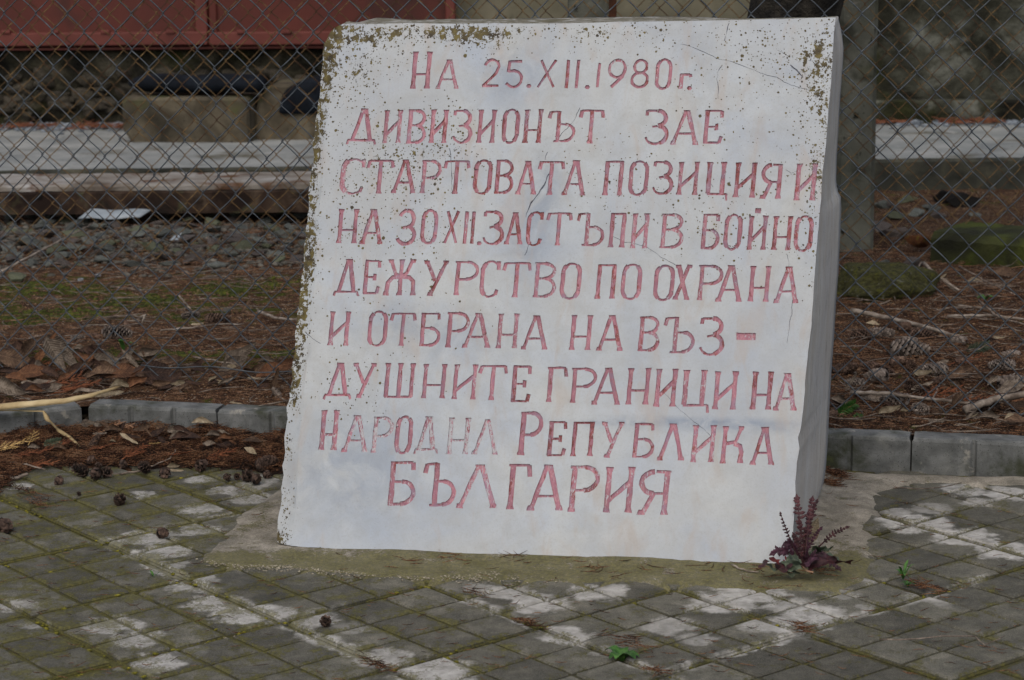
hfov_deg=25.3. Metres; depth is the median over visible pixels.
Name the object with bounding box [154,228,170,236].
stone
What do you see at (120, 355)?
dry leaf
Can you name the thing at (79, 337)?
pine cone
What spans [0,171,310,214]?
weathered beam
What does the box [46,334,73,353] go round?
dry leaf
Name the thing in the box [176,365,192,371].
dry leaf
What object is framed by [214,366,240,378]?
dry leaf
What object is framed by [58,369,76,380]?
dry leaf
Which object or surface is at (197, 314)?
pine cone
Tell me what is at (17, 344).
dry leaf
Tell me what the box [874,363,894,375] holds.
pine cone
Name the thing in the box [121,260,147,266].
stone
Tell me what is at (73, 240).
stone
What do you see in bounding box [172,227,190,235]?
stone
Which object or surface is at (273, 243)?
stone
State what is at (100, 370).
dry leaf
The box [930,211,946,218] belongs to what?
stone
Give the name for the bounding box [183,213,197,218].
stone
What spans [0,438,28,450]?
dry conifer spray
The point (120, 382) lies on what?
dry leaf
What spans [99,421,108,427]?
dry leaf
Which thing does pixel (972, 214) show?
stone
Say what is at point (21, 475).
stick
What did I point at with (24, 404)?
stick
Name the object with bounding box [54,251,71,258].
stone
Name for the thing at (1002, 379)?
pine cone
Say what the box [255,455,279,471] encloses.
pine cone
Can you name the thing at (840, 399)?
dry leaf
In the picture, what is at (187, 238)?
stone
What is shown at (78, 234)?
stone
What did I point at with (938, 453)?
kerb
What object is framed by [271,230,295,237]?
stone
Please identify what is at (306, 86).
plastic sheet
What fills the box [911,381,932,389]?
dry leaf
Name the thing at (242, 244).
stone
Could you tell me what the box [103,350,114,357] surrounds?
dry leaf
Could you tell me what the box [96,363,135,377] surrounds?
dry leaf
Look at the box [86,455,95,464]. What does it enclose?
cypress cone
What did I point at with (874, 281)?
boulder
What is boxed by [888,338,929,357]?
pine cone
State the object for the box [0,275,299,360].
ground moss
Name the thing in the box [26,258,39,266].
stone
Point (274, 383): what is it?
dry leaf
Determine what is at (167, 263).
stone
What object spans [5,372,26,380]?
dry leaf
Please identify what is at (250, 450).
dry leaf
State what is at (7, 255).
stone
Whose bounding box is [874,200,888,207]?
stone
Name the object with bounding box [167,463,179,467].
dry leaf
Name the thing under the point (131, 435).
dry leaf
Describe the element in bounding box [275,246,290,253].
stone
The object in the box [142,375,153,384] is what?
dry leaf
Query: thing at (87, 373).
dry leaf
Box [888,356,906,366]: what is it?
pine cone
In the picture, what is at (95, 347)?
dry leaf
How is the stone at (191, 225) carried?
on the stone chips
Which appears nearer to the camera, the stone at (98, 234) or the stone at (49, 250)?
the stone at (49, 250)
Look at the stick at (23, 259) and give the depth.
6.59 m
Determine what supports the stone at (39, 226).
on the stone chips
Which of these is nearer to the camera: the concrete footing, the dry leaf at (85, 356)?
the concrete footing
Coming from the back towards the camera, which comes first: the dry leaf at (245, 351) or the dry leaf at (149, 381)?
the dry leaf at (245, 351)
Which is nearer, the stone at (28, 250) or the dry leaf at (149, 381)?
the dry leaf at (149, 381)
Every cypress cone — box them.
[0,517,13,533]
[54,475,63,484]
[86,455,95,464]
[89,467,101,479]
[94,462,102,467]
[101,465,112,477]
[114,492,125,505]
[119,459,127,468]
[156,527,169,538]
[159,466,170,478]
[194,459,207,471]
[223,473,231,480]
[234,473,240,479]
[241,469,253,481]
[250,473,261,484]
[262,469,271,477]
[319,614,331,626]
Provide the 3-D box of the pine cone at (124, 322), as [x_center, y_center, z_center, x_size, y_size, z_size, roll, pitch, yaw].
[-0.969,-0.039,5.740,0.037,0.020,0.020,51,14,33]
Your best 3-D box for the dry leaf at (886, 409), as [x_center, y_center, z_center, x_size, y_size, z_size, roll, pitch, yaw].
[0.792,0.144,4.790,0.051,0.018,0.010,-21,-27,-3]
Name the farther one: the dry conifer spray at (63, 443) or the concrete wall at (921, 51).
the concrete wall at (921, 51)
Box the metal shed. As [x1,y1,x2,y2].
[0,0,455,50]
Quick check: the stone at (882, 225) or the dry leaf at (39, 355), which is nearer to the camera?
the dry leaf at (39, 355)
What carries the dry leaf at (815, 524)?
on the concrete footing
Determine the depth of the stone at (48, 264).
6.67 m
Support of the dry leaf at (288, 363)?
on the soil bed at (986, 212)
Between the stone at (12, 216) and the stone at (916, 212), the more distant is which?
the stone at (12, 216)
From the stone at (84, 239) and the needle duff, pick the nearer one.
the needle duff
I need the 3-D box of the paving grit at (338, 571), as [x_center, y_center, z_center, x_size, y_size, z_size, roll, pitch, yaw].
[-0.129,0.446,3.806,1.423,0.015,0.691,-1,12,0]
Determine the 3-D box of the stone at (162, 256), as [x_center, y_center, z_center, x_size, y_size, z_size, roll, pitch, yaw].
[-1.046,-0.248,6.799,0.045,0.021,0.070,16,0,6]
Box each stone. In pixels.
[0,254,12,259]
[1,245,16,253]
[5,214,16,218]
[5,256,19,262]
[8,272,26,281]
[15,235,44,246]
[21,246,39,252]
[24,215,35,218]
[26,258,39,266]
[28,250,45,256]
[34,224,51,229]
[37,219,57,224]
[38,229,55,236]
[45,261,52,267]
[46,244,67,254]
[50,237,59,242]
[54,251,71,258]
[55,258,73,266]
[57,214,75,220]
[61,218,71,223]
[62,229,86,237]
[64,219,83,229]
[66,243,86,249]
[67,238,77,242]
[79,215,89,222]
[82,237,95,244]
[87,223,106,229]
[90,249,101,254]
[93,232,105,236]
[93,243,116,251]
[93,255,109,262]
[100,240,120,244]
[105,221,125,227]
[109,252,123,257]
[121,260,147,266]
[128,225,148,230]
[128,230,147,237]
[142,241,163,252]
[149,220,167,224]
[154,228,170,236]
[154,253,168,258]
[158,261,178,265]
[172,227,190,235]
[173,234,194,243]
[175,251,182,256]
[181,222,198,227]
[182,216,191,221]
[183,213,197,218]
[183,259,191,264]
[184,252,207,260]
[190,245,206,249]
[202,261,225,268]
[205,217,222,225]
[206,226,220,232]
[207,238,218,245]
[207,245,219,251]
[211,233,225,238]
[222,232,246,238]
[223,248,241,255]
[224,237,252,242]
[227,216,245,222]
[230,240,259,249]
[231,213,247,217]
[234,223,247,229]
[251,251,265,256]
[252,237,267,243]
[255,216,271,223]
[262,243,273,248]
[263,224,280,231]
[266,250,284,256]
[267,213,277,216]
[267,239,278,244]
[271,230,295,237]
[273,255,285,262]
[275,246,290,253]
[277,16,843,562]
[284,223,294,229]
[289,254,303,262]
[290,212,307,218]
[294,232,305,238]
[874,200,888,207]
[874,221,891,231]
[879,227,907,239]
[886,211,904,218]
[887,202,900,210]
[898,195,917,202]
[903,257,921,266]
[904,235,930,247]
[908,208,924,216]
[922,204,928,209]
[928,205,940,214]
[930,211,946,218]
[932,190,952,202]
[946,192,979,207]
[969,212,981,216]
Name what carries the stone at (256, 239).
on the soil bed at (986, 212)
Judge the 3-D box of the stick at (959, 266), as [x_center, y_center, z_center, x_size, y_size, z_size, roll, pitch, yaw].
[1.263,-0.160,6.078,0.008,0.023,0.339,-4,12,-14]
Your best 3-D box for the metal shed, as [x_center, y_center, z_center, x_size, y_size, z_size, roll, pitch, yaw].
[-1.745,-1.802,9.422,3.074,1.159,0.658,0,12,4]
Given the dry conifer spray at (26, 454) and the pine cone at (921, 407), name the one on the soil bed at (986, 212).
the pine cone at (921, 407)
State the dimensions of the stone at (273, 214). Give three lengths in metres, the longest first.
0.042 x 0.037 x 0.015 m
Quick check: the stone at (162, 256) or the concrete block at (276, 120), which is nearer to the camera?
the stone at (162, 256)
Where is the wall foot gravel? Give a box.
[0,119,1023,134]
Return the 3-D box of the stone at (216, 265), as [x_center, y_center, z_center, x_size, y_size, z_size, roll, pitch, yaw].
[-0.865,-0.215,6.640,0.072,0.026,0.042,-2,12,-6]
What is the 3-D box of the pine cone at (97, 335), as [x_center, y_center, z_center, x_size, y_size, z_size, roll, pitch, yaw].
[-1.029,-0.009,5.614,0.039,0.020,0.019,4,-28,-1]
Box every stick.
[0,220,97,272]
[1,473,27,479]
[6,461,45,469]
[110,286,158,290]
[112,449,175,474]
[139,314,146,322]
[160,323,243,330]
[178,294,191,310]
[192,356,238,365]
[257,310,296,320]
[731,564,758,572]
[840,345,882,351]
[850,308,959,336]
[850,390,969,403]
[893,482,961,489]
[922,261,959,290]
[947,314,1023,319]
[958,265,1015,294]
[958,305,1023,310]
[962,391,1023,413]
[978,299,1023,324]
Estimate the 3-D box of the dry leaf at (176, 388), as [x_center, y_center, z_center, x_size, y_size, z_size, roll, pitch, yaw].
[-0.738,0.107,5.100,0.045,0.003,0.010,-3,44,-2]
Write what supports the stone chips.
on the soil bed at (986, 212)
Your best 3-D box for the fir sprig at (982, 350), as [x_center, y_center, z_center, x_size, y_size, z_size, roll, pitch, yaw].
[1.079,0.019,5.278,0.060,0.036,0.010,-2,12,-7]
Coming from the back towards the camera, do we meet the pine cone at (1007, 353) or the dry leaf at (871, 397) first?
the pine cone at (1007, 353)
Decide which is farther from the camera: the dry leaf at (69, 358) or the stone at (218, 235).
the stone at (218, 235)
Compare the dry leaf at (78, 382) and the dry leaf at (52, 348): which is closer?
the dry leaf at (78, 382)
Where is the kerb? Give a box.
[0,399,1023,476]
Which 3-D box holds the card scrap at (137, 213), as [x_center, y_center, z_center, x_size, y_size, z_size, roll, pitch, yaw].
[-1.282,-0.419,7.444,0.250,0.029,0.101,-1,19,0]
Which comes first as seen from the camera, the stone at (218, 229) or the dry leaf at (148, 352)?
the dry leaf at (148, 352)
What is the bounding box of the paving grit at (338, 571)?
[196,558,719,660]
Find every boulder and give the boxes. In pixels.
[837,262,940,302]
[930,221,1023,267]
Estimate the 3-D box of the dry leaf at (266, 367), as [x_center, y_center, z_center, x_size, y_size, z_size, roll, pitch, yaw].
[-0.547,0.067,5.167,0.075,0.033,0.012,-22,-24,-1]
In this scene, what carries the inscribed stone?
on the concrete footing
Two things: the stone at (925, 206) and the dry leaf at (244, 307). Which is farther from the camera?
the stone at (925, 206)
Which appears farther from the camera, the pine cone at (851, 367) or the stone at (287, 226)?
the stone at (287, 226)
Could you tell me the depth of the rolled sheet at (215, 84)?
8.72 m
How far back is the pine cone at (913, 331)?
5.49 m
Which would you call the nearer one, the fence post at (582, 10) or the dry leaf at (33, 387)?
the dry leaf at (33, 387)
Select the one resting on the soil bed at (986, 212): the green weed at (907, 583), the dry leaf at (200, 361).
the dry leaf at (200, 361)
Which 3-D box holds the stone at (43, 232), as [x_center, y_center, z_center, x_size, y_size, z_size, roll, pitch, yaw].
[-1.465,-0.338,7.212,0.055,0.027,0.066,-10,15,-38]
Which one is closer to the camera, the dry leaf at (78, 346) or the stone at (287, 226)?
the dry leaf at (78, 346)
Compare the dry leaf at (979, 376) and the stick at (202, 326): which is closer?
the dry leaf at (979, 376)
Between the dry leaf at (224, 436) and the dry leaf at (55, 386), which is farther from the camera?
the dry leaf at (55, 386)
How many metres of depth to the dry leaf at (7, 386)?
5.05 m
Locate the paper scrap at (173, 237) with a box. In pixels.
[170,232,181,239]
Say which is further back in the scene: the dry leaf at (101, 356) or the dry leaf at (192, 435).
the dry leaf at (101, 356)
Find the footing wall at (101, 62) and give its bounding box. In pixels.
[0,45,322,123]
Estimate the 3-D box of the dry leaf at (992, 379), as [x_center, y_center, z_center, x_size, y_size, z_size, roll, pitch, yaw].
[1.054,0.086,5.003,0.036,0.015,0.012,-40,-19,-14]
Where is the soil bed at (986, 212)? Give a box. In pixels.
[0,188,1023,435]
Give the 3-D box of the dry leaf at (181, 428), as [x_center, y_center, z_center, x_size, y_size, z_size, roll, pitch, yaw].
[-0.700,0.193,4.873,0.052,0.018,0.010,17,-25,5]
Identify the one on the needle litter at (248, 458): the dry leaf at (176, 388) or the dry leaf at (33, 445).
the dry leaf at (33, 445)
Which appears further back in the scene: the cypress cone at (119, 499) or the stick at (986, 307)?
the stick at (986, 307)
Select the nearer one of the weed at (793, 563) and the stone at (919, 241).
the weed at (793, 563)
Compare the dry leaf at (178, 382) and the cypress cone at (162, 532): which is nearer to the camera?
the cypress cone at (162, 532)
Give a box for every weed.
[118,339,131,349]
[604,645,639,660]
[758,494,852,577]
[895,560,912,578]
[900,580,914,586]
[977,294,992,299]
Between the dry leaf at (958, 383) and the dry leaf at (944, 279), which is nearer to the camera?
the dry leaf at (958, 383)
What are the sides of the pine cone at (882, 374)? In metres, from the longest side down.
0.071 x 0.035 x 0.034 m
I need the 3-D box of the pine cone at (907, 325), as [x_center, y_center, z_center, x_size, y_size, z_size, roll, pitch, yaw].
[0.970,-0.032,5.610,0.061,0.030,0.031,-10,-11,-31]
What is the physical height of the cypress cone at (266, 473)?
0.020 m
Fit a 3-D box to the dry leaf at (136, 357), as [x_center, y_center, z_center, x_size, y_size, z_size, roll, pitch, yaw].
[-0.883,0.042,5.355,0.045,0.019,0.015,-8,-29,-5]
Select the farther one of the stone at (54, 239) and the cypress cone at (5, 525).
the stone at (54, 239)
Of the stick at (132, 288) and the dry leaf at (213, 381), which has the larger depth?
the stick at (132, 288)
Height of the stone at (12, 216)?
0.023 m
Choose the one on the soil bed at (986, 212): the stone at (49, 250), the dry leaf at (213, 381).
the stone at (49, 250)
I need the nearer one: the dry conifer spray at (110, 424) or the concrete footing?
the concrete footing
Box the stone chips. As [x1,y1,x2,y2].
[0,213,306,277]
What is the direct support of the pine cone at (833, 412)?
on the soil bed at (986, 212)
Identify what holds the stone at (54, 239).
on the soil bed at (986, 212)
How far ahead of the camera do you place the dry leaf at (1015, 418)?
4.69 m
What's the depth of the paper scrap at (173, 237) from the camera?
6.85 m
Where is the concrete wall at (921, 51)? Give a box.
[876,0,1023,123]
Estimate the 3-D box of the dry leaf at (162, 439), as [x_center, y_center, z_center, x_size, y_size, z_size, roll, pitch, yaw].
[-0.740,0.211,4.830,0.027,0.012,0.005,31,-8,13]
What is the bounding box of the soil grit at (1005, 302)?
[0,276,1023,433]
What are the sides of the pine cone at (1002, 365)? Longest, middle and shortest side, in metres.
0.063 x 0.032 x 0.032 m
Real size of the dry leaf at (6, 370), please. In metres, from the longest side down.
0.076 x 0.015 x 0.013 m
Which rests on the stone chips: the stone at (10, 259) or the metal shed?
the stone at (10, 259)
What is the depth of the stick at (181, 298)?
5.98 m
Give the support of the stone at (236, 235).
on the soil bed at (986, 212)
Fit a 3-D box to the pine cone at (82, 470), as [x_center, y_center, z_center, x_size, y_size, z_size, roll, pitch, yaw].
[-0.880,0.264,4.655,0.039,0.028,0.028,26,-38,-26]
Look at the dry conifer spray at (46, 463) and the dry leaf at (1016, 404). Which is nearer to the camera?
the dry conifer spray at (46, 463)
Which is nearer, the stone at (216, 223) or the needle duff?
the needle duff
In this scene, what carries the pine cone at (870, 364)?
on the soil bed at (986, 212)
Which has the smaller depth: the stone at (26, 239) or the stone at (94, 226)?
the stone at (26, 239)
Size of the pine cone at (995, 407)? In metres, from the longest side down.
0.073 x 0.038 x 0.038 m
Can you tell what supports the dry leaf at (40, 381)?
on the soil bed at (986, 212)
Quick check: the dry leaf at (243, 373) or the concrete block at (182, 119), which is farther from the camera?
the concrete block at (182, 119)
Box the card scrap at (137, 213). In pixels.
[78,208,150,219]
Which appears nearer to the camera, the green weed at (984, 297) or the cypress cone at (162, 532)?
the cypress cone at (162, 532)
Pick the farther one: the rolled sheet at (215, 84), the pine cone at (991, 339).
the rolled sheet at (215, 84)
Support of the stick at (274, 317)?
on the soil bed at (986, 212)
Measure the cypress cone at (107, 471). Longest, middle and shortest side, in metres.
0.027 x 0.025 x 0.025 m
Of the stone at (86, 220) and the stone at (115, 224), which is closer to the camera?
the stone at (115, 224)
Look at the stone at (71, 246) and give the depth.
6.92 m
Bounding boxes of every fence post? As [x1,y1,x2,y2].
[568,0,616,17]
[836,0,877,251]
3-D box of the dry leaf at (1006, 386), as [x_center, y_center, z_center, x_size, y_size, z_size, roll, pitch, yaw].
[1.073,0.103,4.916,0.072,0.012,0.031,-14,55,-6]
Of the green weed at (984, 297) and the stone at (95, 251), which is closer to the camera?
the green weed at (984, 297)
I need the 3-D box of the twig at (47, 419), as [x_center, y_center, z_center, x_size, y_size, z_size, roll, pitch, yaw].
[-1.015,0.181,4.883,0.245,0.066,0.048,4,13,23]
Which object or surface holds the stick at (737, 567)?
on the concrete footing
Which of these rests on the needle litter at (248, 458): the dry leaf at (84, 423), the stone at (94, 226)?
the dry leaf at (84, 423)
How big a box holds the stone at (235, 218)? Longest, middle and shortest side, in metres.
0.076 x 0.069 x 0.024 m
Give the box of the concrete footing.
[203,472,1023,594]
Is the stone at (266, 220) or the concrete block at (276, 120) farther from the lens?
the concrete block at (276, 120)
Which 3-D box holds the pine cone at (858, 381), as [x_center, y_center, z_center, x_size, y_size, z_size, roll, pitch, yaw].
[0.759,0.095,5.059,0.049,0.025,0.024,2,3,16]
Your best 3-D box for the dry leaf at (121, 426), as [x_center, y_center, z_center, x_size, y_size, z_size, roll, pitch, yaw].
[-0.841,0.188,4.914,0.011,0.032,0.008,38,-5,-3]
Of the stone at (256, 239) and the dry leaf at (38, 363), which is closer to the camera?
the dry leaf at (38, 363)
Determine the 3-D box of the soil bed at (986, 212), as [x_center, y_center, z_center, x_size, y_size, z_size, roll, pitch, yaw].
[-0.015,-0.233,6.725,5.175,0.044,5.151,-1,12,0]
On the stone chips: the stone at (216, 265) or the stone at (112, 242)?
the stone at (112, 242)
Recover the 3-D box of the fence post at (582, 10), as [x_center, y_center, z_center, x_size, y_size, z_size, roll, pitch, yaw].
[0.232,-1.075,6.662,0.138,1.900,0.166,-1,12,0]
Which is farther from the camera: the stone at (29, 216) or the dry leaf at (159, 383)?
the stone at (29, 216)
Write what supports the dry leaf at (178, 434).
on the needle litter at (248, 458)
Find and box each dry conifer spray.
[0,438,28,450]
[15,448,44,458]
[25,459,59,471]
[26,430,39,445]
[38,437,72,453]
[47,370,86,388]
[49,385,79,394]
[56,379,100,390]
[80,443,115,452]
[94,420,126,435]
[122,443,150,458]
[207,447,237,460]
[922,384,965,397]
[944,395,979,407]
[948,353,986,364]
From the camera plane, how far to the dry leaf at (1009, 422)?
4.71 m
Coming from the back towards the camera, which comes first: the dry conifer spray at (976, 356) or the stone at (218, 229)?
the stone at (218, 229)
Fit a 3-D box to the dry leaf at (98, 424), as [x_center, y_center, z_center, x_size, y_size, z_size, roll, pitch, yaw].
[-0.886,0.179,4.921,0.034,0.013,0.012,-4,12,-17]
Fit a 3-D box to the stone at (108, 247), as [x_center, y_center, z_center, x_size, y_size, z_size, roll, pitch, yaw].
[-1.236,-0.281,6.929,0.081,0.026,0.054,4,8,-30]
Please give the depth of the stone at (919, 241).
6.72 m
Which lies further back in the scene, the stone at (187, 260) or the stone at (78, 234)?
the stone at (78, 234)
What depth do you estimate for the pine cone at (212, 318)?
5.82 m
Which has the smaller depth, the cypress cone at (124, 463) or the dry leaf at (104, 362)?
the cypress cone at (124, 463)
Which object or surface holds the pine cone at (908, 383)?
on the soil bed at (986, 212)
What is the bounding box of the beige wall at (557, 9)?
[456,0,749,18]
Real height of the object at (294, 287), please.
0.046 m
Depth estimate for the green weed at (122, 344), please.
5.42 m
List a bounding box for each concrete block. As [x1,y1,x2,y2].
[122,92,259,141]
[255,79,316,139]
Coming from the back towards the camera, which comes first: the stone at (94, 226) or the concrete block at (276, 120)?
the concrete block at (276, 120)
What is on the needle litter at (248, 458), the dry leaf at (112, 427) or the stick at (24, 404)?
the dry leaf at (112, 427)
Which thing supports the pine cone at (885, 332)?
on the soil bed at (986, 212)
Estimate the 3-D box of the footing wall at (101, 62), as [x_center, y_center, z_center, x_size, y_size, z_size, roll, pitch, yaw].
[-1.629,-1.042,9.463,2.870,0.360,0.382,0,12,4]
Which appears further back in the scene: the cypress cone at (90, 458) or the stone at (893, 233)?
the stone at (893, 233)
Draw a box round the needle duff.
[0,426,284,486]
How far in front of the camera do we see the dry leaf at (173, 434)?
4.86 m
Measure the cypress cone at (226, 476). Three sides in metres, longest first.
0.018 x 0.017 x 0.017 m
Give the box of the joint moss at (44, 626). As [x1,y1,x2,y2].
[0,475,984,677]
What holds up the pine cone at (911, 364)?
on the soil bed at (986, 212)
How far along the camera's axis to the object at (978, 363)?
5.37 m
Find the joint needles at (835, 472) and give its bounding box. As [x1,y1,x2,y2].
[2,465,951,676]
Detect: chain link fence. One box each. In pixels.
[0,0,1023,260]
[0,0,1023,415]
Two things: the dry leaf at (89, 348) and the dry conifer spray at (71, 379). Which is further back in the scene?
the dry leaf at (89, 348)
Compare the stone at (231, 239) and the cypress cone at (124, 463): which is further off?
the stone at (231, 239)
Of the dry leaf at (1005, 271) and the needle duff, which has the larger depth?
the dry leaf at (1005, 271)
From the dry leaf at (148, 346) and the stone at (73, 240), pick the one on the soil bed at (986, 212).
the dry leaf at (148, 346)
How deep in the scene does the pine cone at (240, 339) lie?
5.57 m
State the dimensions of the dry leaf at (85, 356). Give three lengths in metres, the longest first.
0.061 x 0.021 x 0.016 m
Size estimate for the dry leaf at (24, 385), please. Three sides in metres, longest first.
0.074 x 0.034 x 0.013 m
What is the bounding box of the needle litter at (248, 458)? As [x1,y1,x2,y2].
[0,417,285,492]
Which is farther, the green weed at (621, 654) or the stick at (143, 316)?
the stick at (143, 316)
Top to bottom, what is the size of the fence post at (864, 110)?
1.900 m
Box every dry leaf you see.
[0,348,34,367]
[0,367,19,372]
[0,377,26,395]
[5,340,34,354]
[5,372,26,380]
[18,364,45,377]
[19,382,50,391]
[20,357,35,368]
[21,334,47,355]
[24,384,42,391]
[27,443,38,448]
[34,333,55,360]
[34,379,55,382]
[35,360,44,366]
[40,366,58,377]
[43,339,65,369]
[45,383,62,390]
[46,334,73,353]
[52,443,65,448]
[57,362,95,376]
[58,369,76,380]
[62,351,76,365]
[68,361,80,374]
[71,380,85,386]
[72,342,92,357]
[72,363,92,376]
[72,388,100,393]
[73,344,83,349]
[74,351,83,361]
[79,345,97,354]
[80,419,97,426]
[81,354,93,373]
[81,354,94,359]
[82,370,104,379]
[86,365,115,377]
[87,376,99,388]
[88,344,103,352]
[91,359,101,367]
[93,420,108,426]
[94,353,120,365]
[95,390,123,396]
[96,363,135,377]
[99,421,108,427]
[100,360,112,366]
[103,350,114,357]
[104,424,121,431]
[109,379,129,387]
[116,353,131,363]
[117,422,125,432]
[120,433,137,443]
[122,350,138,366]
[125,376,146,390]
[125,433,139,437]
[132,354,144,360]
[132,423,150,430]
[133,360,175,379]
[137,345,161,351]
[138,347,158,356]
[142,351,159,361]
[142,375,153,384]
[145,355,183,364]
[149,427,164,436]
[152,380,170,386]
[156,371,181,388]
[158,436,166,442]
[167,425,175,432]
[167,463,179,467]
[169,430,183,438]
[171,380,184,384]
[171,431,188,439]
[172,387,190,389]
[173,425,189,432]
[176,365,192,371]
[179,432,200,437]
[188,363,205,370]
[191,357,204,370]
[192,417,211,422]
[203,440,214,445]
[204,430,218,436]
[207,379,218,383]
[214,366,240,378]
[216,441,236,447]
[218,356,247,370]
[218,376,237,385]
[218,433,232,438]
[224,343,255,360]
[227,364,235,369]
[237,368,254,374]
[242,297,250,311]
[242,436,261,441]
[244,447,256,453]
[250,363,264,374]
[256,355,274,362]
[256,362,285,376]
[270,367,278,390]
[279,359,292,369]
[804,518,818,546]
[830,395,847,403]
[831,399,843,405]
[845,373,856,390]
[861,391,889,401]
[866,320,878,324]
[879,405,900,413]
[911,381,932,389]
[913,369,930,375]
[917,385,930,390]
[937,359,948,363]
[943,278,957,291]
[944,365,973,377]
[951,381,964,388]
[952,391,964,406]
[966,409,976,419]
[972,372,989,380]
[978,410,998,418]
[987,375,998,384]
[991,267,1015,275]
[995,380,1023,392]
[1000,420,1019,424]
[1001,400,1023,409]
[1004,414,1023,421]
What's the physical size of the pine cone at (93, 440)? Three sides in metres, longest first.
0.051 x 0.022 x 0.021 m
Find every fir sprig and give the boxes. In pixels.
[44,437,61,446]
[837,399,858,416]
[966,341,989,353]
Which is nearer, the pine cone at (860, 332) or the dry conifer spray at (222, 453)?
the dry conifer spray at (222, 453)
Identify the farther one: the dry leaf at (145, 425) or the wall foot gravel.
the wall foot gravel
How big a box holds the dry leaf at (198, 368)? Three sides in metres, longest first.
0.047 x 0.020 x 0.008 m
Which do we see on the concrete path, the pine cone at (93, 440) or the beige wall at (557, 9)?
the beige wall at (557, 9)
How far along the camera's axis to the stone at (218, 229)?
7.21 m
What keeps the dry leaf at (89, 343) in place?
on the soil bed at (986, 212)
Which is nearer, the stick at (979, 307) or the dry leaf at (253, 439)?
the dry leaf at (253, 439)
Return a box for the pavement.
[0,419,1023,679]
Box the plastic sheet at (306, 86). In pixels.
[279,75,320,113]
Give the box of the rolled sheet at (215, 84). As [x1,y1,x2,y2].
[128,73,266,93]
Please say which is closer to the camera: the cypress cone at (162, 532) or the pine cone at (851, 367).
the cypress cone at (162, 532)
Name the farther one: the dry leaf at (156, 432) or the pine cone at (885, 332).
the pine cone at (885, 332)
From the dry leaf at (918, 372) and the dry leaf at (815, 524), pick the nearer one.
the dry leaf at (815, 524)
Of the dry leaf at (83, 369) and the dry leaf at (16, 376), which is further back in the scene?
the dry leaf at (83, 369)
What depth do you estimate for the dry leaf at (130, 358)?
5.27 m
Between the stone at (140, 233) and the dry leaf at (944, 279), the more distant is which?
the stone at (140, 233)
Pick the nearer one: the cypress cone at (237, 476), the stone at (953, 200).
the cypress cone at (237, 476)
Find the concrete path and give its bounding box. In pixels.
[0,123,1023,190]
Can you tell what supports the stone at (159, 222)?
on the stone chips
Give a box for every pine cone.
[70,334,84,340]
[71,462,88,476]
[85,332,100,339]
[87,434,100,449]
[101,325,132,339]
[122,319,130,327]
[137,461,151,473]
[181,310,200,318]
[204,312,231,323]
[237,336,254,344]
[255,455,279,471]
[272,387,281,397]
[829,407,837,418]
[832,362,857,375]
[844,377,865,386]
[847,328,871,339]
[859,361,878,368]
[863,368,889,382]
[870,326,895,338]
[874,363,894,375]
[879,392,910,405]
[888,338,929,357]
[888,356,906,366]
[896,321,915,332]
[899,336,918,341]
[903,379,922,394]
[905,359,916,371]
[909,327,933,338]
[911,402,929,414]
[918,362,948,375]
[932,375,945,385]
[949,336,967,345]
[955,357,973,365]
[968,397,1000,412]
[982,335,996,342]
[988,358,1015,370]
[997,373,1023,386]
[1001,349,1021,358]
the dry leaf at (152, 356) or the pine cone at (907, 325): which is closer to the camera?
the dry leaf at (152, 356)
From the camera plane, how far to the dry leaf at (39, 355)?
5.33 m
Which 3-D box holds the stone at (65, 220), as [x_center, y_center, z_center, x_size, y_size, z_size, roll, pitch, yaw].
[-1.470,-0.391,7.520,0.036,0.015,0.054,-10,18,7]
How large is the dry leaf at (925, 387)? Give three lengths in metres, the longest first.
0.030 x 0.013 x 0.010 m
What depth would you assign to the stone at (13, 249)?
6.95 m
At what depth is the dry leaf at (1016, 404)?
4.83 m
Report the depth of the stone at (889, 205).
7.60 m
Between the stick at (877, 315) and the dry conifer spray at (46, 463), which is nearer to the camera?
the dry conifer spray at (46, 463)
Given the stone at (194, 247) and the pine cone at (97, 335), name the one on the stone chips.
the stone at (194, 247)

